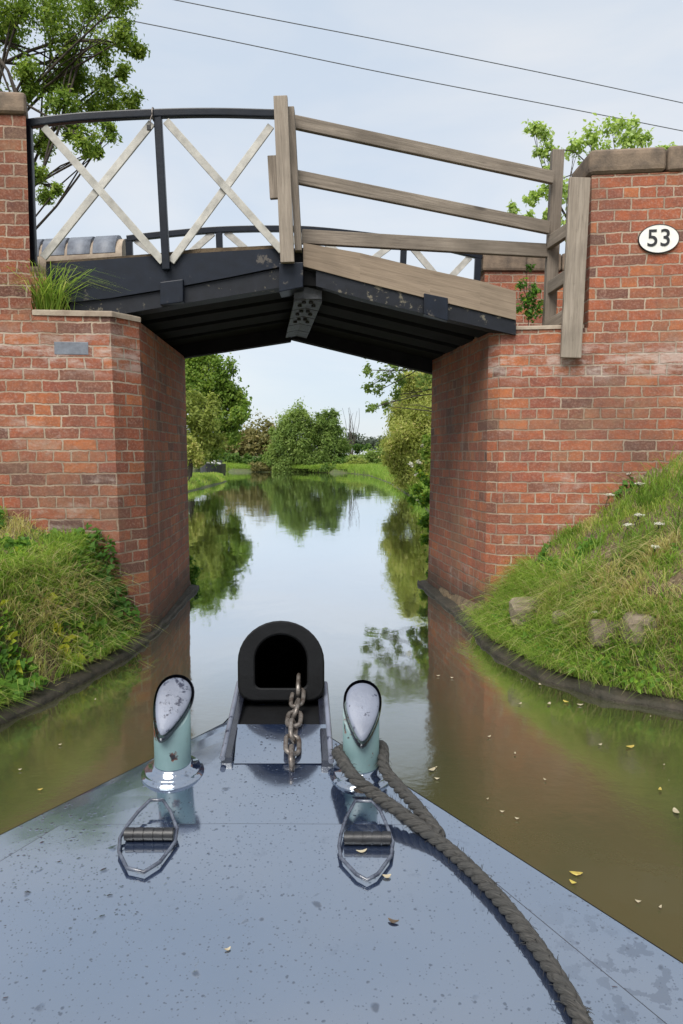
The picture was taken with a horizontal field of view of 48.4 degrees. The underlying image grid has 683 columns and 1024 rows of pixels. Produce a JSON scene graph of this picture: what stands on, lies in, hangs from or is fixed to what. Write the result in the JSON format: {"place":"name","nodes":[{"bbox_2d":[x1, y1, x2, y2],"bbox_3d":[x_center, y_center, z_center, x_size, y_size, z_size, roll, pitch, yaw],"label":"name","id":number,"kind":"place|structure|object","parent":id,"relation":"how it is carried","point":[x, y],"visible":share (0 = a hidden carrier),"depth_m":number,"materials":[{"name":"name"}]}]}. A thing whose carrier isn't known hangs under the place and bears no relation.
{"place":"outdoors","nodes":[
{"label":"outdoors","id":0,"kind":"place"},
{"bbox_2d":[188,462,429,532],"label":"bank grass","id":1,"kind":"structure","parent":0,"point":[373,470],"depth_m":42.83,"materials":[{"name":"green plant"}]},
{"bbox_2d":[0,471,682,961],"bbox_3d":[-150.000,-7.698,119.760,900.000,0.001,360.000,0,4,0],"label":"canal water","id":2,"kind":"structure","parent":0,"point":[334,565],"depth_m":3.83,"materials":[{"name":"liquid"}]},
{"bbox_2d":[200,459,225,473],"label":"moored boat","id":3,"kind":"object","parent":2,"relation":"on","point":[220,468],"visible":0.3,"depth_m":49.89,"materials":[{"name":"grey metal"}]},
{"bbox_2d":[0,674,682,1023],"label":"narrowboat","id":4,"kind":"object","parent":2,"relation":"on","point":[148,891],"visible":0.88,"depth_m":0.98,"materials":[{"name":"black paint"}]},
{"bbox_2d":[238,621,323,723],"bbox_3d":[-0.130,0.332,1.584,0.190,0.236,0.290,0,4,0],"label":"bow fender","id":5,"kind":"object","parent":4,"relation":"attached to","point":[275,658],"visible":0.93,"depth_m":1.53,"materials":[{"name":"black rubber"}]},
{"bbox_2d":[283,673,305,771],"bbox_3d":[-0.089,0.391,1.441,0.035,0.099,0.286,0,4,0],"label":"fender chain","id":6,"kind":"object","parent":5,"relation":"attached to","point":[291,724],"visible":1,"depth_m":1.42,"materials":[{"name":"silver metal"}]},
{"bbox_2d":[388,918,398,922],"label":"leaf","id":7,"kind":"object","parent":4,"relation":"on","point":[392,920],"visible":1,"depth_m":0.96,"materials":[{"name":"brown plant"}]},
{"bbox_2d":[330,738,593,1023],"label":"mooring rope","id":8,"kind":"object","parent":4,"relation":"on","point":[421,820],"visible":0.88,"depth_m":1.07,"materials":[{"name":"grey fabric"}]},
{"bbox_2d":[569,871,582,874],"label":"floating leaf","id":9,"kind":"object","parent":2,"relation":"on","point":[575,873],"visible":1,"depth_m":2.32,"materials":[{"name":"yellow plant"}]},
{"bbox_2d":[0,446,682,707],"bbox_3d":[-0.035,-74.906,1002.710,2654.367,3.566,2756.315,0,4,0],"label":"ground","id":10,"kind":"structure","parent":0,"point":[458,600],"depth_m":4.55,"materials":[{"name":"green plant"}]},
{"bbox_2d":[0,598,27,678],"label":"leafy weed","id":11,"kind":"object","parent":10,"relation":"on","point":[11,645],"visible":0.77,"depth_m":3.91,"materials":[{"name":"green plant"}]},
{"bbox_2d":[0,635,36,701],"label":"leafy weed","id":12,"kind":"object","parent":10,"relation":"on","point":[20,681],"visible":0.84,"depth_m":3.80,"materials":[{"name":"green plant"}]},
{"bbox_2d":[0,607,48,689],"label":"leafy weed","id":13,"kind":"object","parent":10,"relation":"on","point":[35,676],"visible":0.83,"depth_m":3.92,"materials":[{"name":"green plant"}]},
{"bbox_2d":[45,592,86,669],"bbox_3d":[-1.581,0.676,4.361,0.228,0.443,0.232,0,4,0],"label":"leafy weed","id":14,"kind":"object","parent":10,"relation":"on","point":[66,639],"visible":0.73,"depth_m":4.33,"materials":[{"name":"green plant"}]},
{"bbox_2d":[0,0,150,228],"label":"oak tree","id":15,"kind":"object","parent":10,"relation":"on","point":[67,80],"visible":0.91,"depth_m":10.41,"materials":[{"name":"green plant"}]},
{"bbox_2d":[54,567,105,661],"bbox_3d":[-1.572,0.605,4.526,0.275,0.559,0.278,4,6,39],"label":"leafy weed","id":16,"kind":"object","parent":10,"relation":"on","point":[84,642],"visible":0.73,"depth_m":4.50,"materials":[{"name":"green plant"}]},
{"bbox_2d":[0,506,165,714],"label":"bank grass","id":17,"kind":"structure","parent":10,"relation":"on","point":[58,542],"depth_m":4.34,"materials":[{"name":"green plant"}]},
{"bbox_2d":[0,92,189,633],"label":"brick abutment","id":18,"kind":"object","parent":10,"relation":"on","point":[93,430],"visible":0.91,"depth_m":5.08,"materials":[{"name":"brick"}]},
{"bbox_2d":[3,261,116,309],"bbox_3d":[-1.921,-1.519,5.125,1.105,0.403,1.031,0,4,0],"label":"grass tuft","id":19,"kind":"object","parent":18,"relation":"on","point":[47,299],"visible":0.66,"depth_m":5.07,"materials":[{"name":"green plant"}]},
{"bbox_2d":[30,235,125,309],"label":"parapet wall","id":20,"kind":"structure","parent":18,"relation":"on","point":[74,248],"depth_m":7.00,"materials":[{"name":"brick"}]},
{"bbox_2d":[46,246,321,358],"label":"bridge deck","id":21,"kind":"structure","parent":18,"relation":"on","point":[193,303],"depth_m":5.27,"materials":[{"name":"black paint"}]},
{"bbox_2d":[26,108,279,270],"bbox_3d":[-1.243,-2.184,5.124,1.711,1.080,0.054,0,4,-6],"label":"railing","id":22,"kind":"object","parent":21,"relation":"on","point":[164,258],"visible":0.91,"depth_m":5.09,"materials":[{"name":"black paint"}]},
{"bbox_2d":[147,107,153,130],"bbox_3d":[-1.273,-2.622,5.086,0.040,0.166,0.097,0,4,0],"label":"padlock chain","id":23,"kind":"object","parent":22,"relation":"hanging from","point":[149,124],"visible":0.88,"depth_m":5.04,"materials":[{"name":"silver metal"}]},
{"bbox_2d":[0,585,198,724],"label":"canal edging","id":24,"kind":"object","parent":10,"relation":"on","point":[62,685],"visible":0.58,"depth_m":4.30,"materials":[{"name":"grey concrete"}]},
{"bbox_2d":[71,548,128,648],"bbox_3d":[-1.519,0.545,4.787,0.339,0.624,0.349,-3,5,-34],"label":"leafy weed","id":25,"kind":"object","parent":10,"relation":"on","point":[103,622],"visible":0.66,"depth_m":4.75,"materials":[{"name":"green plant"}]},
{"bbox_2d":[84,523,141,638],"bbox_3d":[-1.521,0.451,5.077,0.376,0.768,0.369,0,4,0],"label":"leafy weed","id":26,"kind":"object","parent":10,"relation":"on","point":[122,604],"visible":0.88,"depth_m":5.03,"materials":[{"name":"green plant"}]},
{"bbox_2d":[187,435,204,483],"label":"hawthorn bush","id":27,"kind":"object","parent":10,"relation":"on","point":[194,452],"visible":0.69,"depth_m":27.80,"materials":[{"name":"green plant"}]},
{"bbox_2d":[189,556,202,582],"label":"waterside weed","id":28,"kind":"object","parent":10,"relation":"on","point":[195,572],"visible":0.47,"depth_m":7.61,"materials":[{"name":"green plant"}]},
{"bbox_2d":[186,385,228,477],"bbox_3d":[-6.057,-3.191,30.922,2.967,4.005,2.206,0,4,0],"label":"willow tree","id":29,"kind":"object","parent":10,"relation":"on","point":[197,422],"visible":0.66,"depth_m":30.57,"materials":[{"name":"green plant"}]},
{"bbox_2d":[185,353,257,467],"bbox_3d":[-9.168,-5.255,40.150,9.226,8.980,6.142,0,4,0],"label":"broadleaf tree","id":30,"kind":"object","parent":10,"relation":"on","point":[214,375],"visible":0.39,"depth_m":38.98,"materials":[{"name":"green plant"}]},
{"bbox_2d":[197,450,264,469],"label":"waterside bush","id":31,"kind":"object","parent":10,"relation":"on","point":[235,458],"visible":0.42,"depth_m":60.05,"materials":[{"name":"green plant"}]},
{"bbox_2d":[219,412,296,455],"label":"hedgerow tree","id":32,"kind":"object","parent":10,"relation":"on","point":[253,441],"visible":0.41,"depth_m":66.96,"materials":[{"name":"green plant"}]},
{"bbox_2d":[248,459,273,471],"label":"waterside bush","id":33,"kind":"object","parent":10,"relation":"on","point":[257,466],"visible":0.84,"depth_m":57.30,"materials":[{"name":"green plant"}]},
{"bbox_2d":[262,397,323,471],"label":"round tree","id":34,"kind":"object","parent":10,"relation":"on","point":[282,453],"visible":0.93,"depth_m":56.76,"materials":[{"name":"green plant"}]},
{"bbox_2d":[307,408,353,471],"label":"round tree","id":35,"kind":"object","parent":10,"relation":"on","point":[331,444],"visible":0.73,"depth_m":57.50,"materials":[{"name":"green plant"}]},
{"bbox_2d":[317,456,346,471],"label":"waterside bush","id":36,"kind":"object","parent":10,"relation":"on","point":[339,460],"visible":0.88,"depth_m":54.91,"materials":[{"name":"green plant"}]},
{"bbox_2d":[342,408,359,454],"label":"bare tree","id":37,"kind":"object","parent":10,"relation":"on","point":[350,442],"visible":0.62,"depth_m":69.65,"materials":[{"name":"brown plant"}]},
{"bbox_2d":[317,432,387,453],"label":"distant wood","id":38,"kind":"object","parent":10,"relation":"on","point":[371,441],"visible":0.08,"depth_m":237.49,"materials":[{"name":"green plant"}]},
{"bbox_2d":[340,443,372,459],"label":"waterside bush","id":39,"kind":"object","parent":10,"relation":"on","point":[361,446],"visible":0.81,"depth_m":59.55,"materials":[{"name":"green plant"}]},
{"bbox_2d":[344,457,368,464],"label":"waterside bush","id":40,"kind":"object","parent":10,"relation":"on","point":[361,460],"visible":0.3,"depth_m":54.80,"materials":[{"name":"green plant"}]},
{"bbox_2d":[371,459,382,464],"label":"waterside bush","id":41,"kind":"object","parent":10,"relation":"on","point":[376,461],"visible":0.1,"depth_m":55.10,"materials":[{"name":"green plant"}]},
{"bbox_2d":[344,442,413,463],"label":"waterside bush","id":42,"kind":"object","parent":10,"relation":"on","point":[370,456],"visible":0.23,"depth_m":55.51,"materials":[{"name":"green plant"}]},
{"bbox_2d":[359,358,431,413],"bbox_3d":[1.927,-1.912,14.970,3.304,3.716,1.160,0,4,0],"label":"ash tree","id":43,"kind":"object","parent":10,"relation":"on","point":[367,371],"visible":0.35,"depth_m":14.75,"materials":[{"name":"green plant"}]},
{"bbox_2d":[377,369,431,492],"bbox_3d":[2.667,-2.635,23.668,3.761,5.273,3.826,-3,5,-36],"label":"willow tree","id":44,"kind":"object","parent":10,"relation":"on","point":[408,428],"visible":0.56,"depth_m":23.09,"materials":[{"name":"green plant"}]},
{"bbox_2d":[406,469,429,564],"bbox_3d":[1.117,0.059,8.656,0.725,1.108,0.454,1,5,19],"label":"bramble","id":45,"kind":"object","parent":10,"relation":"on","point":[424,502],"visible":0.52,"depth_m":8.59,"materials":[{"name":"green plant"}]},
{"bbox_2d":[408,433,430,475],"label":"elder bush","id":46,"kind":"object","parent":10,"relation":"on","point":[426,439],"visible":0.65,"depth_m":9.24,"materials":[{"name":"green plant"}]},
{"bbox_2d":[501,610,535,647],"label":"leafy weed","id":47,"kind":"object","parent":10,"relation":"on","point":[515,629],"visible":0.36,"depth_m":4.82,"materials":[{"name":"green plant"}]},
{"bbox_2d":[509,596,544,627],"bbox_3d":[1.250,0.650,4.923,0.320,0.180,0.176,0,4,0],"label":"stone","id":48,"kind":"object","parent":10,"relation":"on","point":[513,610],"visible":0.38,"depth_m":4.85,"materials":[{"name":"beige stone"}]},
{"bbox_2d":[417,580,682,712],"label":"canal edging","id":49,"kind":"object","parent":10,"relation":"on","point":[618,694],"visible":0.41,"depth_m":4.26,"materials":[{"name":"grey concrete"}]},
{"bbox_2d":[428,145,682,605],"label":"brick abutment","id":50,"kind":"object","parent":10,"relation":"on","point":[535,437],"visible":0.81,"depth_m":5.51,"materials":[{"name":"brick"}]},
{"bbox_2d":[291,243,515,374],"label":"bridge deck","id":51,"kind":"structure","parent":50,"relation":"on","point":[398,314],"depth_m":5.45,"materials":[{"name":"black paint"}]},
{"bbox_2d":[125,225,482,280],"bbox_3d":[-0.324,-2.235,7.133,3.337,0.869,0.052,0,4,-4],"label":"railing","id":52,"kind":"object","parent":51,"relation":"on","point":[218,231],"visible":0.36,"depth_m":7.05,"materials":[{"name":"black paint"}]},
{"bbox_2d":[267,95,589,357],"bbox_3d":[0.604,-1.963,5.463,2.255,1.715,0.433,0,4,-5],"label":"timber fence","id":53,"kind":"object","parent":50,"relation":"on","point":[287,177],"visible":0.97,"depth_m":5.42,"materials":[{"name":"wood"}]},
{"bbox_2d":[480,253,564,325],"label":"parapet wall","id":54,"kind":"structure","parent":50,"relation":"on","point":[508,272],"depth_m":7.28,"materials":[{"name":"brick"}]},
{"bbox_2d":[514,264,543,325],"bbox_3d":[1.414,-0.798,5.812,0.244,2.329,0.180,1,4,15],"label":"ledge shrub","id":55,"kind":"object","parent":50,"relation":"on","point":[528,299],"visible":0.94,"depth_m":5.74,"materials":[{"name":"green plant"}]},
{"bbox_2d":[638,224,679,253],"bbox_3d":[2.227,-1.918,5.337,0.280,0.202,0.017,1,4,7],"label":"number plate","id":56,"kind":"object","parent":50,"relation":"attached to","point":[658,238],"visible":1,"depth_m":5.33,"materials":[{"name":"white metal"}]},
{"bbox_2d":[551,609,574,626],"bbox_3d":[1.350,0.653,4.581,0.160,0.120,0.112,0,4,0],"label":"stone","id":57,"kind":"object","parent":10,"relation":"on","point":[556,616],"visible":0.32,"depth_m":4.54,"materials":[{"name":"beige stone"}]},
{"bbox_2d":[556,578,594,631],"bbox_3d":[1.398,0.539,4.554,0.240,0.355,0.259,0,4,0],"label":"leafy weed","id":58,"kind":"object","parent":10,"relation":"on","point":[577,596],"visible":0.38,"depth_m":4.53,"materials":[{"name":"green plant"}]},
{"bbox_2d":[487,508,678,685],"bbox_3d":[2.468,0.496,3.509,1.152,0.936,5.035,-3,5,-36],"label":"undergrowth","id":59,"kind":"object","parent":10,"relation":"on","point":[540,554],"visible":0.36,"depth_m":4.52,"materials":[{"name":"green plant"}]},
{"bbox_2d":[506,112,677,240],"bbox_3d":[2.832,-2.071,8.747,1.931,4.901,0.839,0,4,0],"label":"sapling","id":60,"kind":"object","parent":10,"relation":"on","point":[631,137],"visible":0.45,"depth_m":8.58,"materials":[{"name":"green plant"}]},
{"bbox_2d":[559,597,625,676],"bbox_3d":[1.393,0.690,4.263,0.369,0.396,0.386,0,4,0],"label":"leafy weed","id":61,"kind":"object","parent":10,"relation":"on","point":[574,668],"visible":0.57,"depth_m":4.22,"materials":[{"name":"green plant"}]},
{"bbox_2d":[587,617,620,647],"bbox_3d":[1.492,0.673,4.246,0.208,0.150,0.160,0,4,0],"label":"stone","id":62,"kind":"object","parent":10,"relation":"on","point":[597,630],"visible":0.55,"depth_m":4.18,"materials":[{"name":"beige stone"}]},
{"bbox_2d":[604,493,614,509],"bbox_3d":[1.909,-0.067,5.425,0.079,0.136,0.063,2,5,20],"label":"cow parsley","id":63,"kind":"object","parent":10,"relation":"on","point":[608,494],"visible":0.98,"depth_m":5.42,"materials":[{"name":"white plant"}]},
{"bbox_2d":[612,477,637,496],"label":"leafy weed","id":64,"kind":"object","parent":10,"relation":"on","point":[625,483],"visible":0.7,"depth_m":5.47,"materials":[{"name":"green plant"}]},
{"bbox_2d":[623,523,634,538],"bbox_3d":[1.790,0.128,4.745,0.070,0.122,0.066,0,4,0],"label":"cow parsley","id":65,"kind":"object","parent":10,"relation":"on","point":[630,524],"visible":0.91,"depth_m":4.74,"materials":[{"name":"white plant"}]},
{"bbox_2d":[633,513,644,529],"bbox_3d":[1.864,0.065,4.758,0.072,0.123,0.066,1,4,14],"label":"cow parsley","id":66,"kind":"object","parent":10,"relation":"on","point":[639,514],"visible":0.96,"depth_m":4.75,"materials":[{"name":"white plant"}]},
{"bbox_2d":[619,611,659,646],"bbox_3d":[1.614,0.628,4.100,0.192,0.165,0.160,0,4,0],"label":"stone","id":67,"kind":"object","parent":10,"relation":"on","point":[635,618],"visible":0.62,"depth_m":4.03,"materials":[{"name":"beige stone"}]},
{"bbox_2d":[616,593,682,693],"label":"leafy weed","id":68,"kind":"object","parent":10,"relation":"on","point":[648,677],"visible":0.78,"depth_m":3.94,"materials":[{"name":"green plant"}]},
{"bbox_2d":[654,522,664,537],"bbox_3d":[1.895,0.116,4.531,0.065,0.117,0.062,1,5,18],"label":"cow parsley","id":69,"kind":"object","parent":10,"relation":"on","point":[658,524],"visible":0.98,"depth_m":4.53,"materials":[{"name":"white plant"}]},
{"bbox_2d":[0,0,682,454],"label":"sky","id":70,"kind":"structure","parent":0,"point":[630,45],"materials":[{"name":"white"}]},
{"bbox_2d":[38,2,682,130],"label":"overhead cable","id":71,"kind":"object","parent":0,"point":[388,73],"visible":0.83,"depth_m":15.88,"materials":[{"name":"black metal"}]},
{"bbox_2d":[175,0,682,102],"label":"overhead cable","id":72,"kind":"object","parent":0,"point":[422,48],"visible":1,"depth_m":15.99,"materials":[{"name":"black metal"}]}
]}

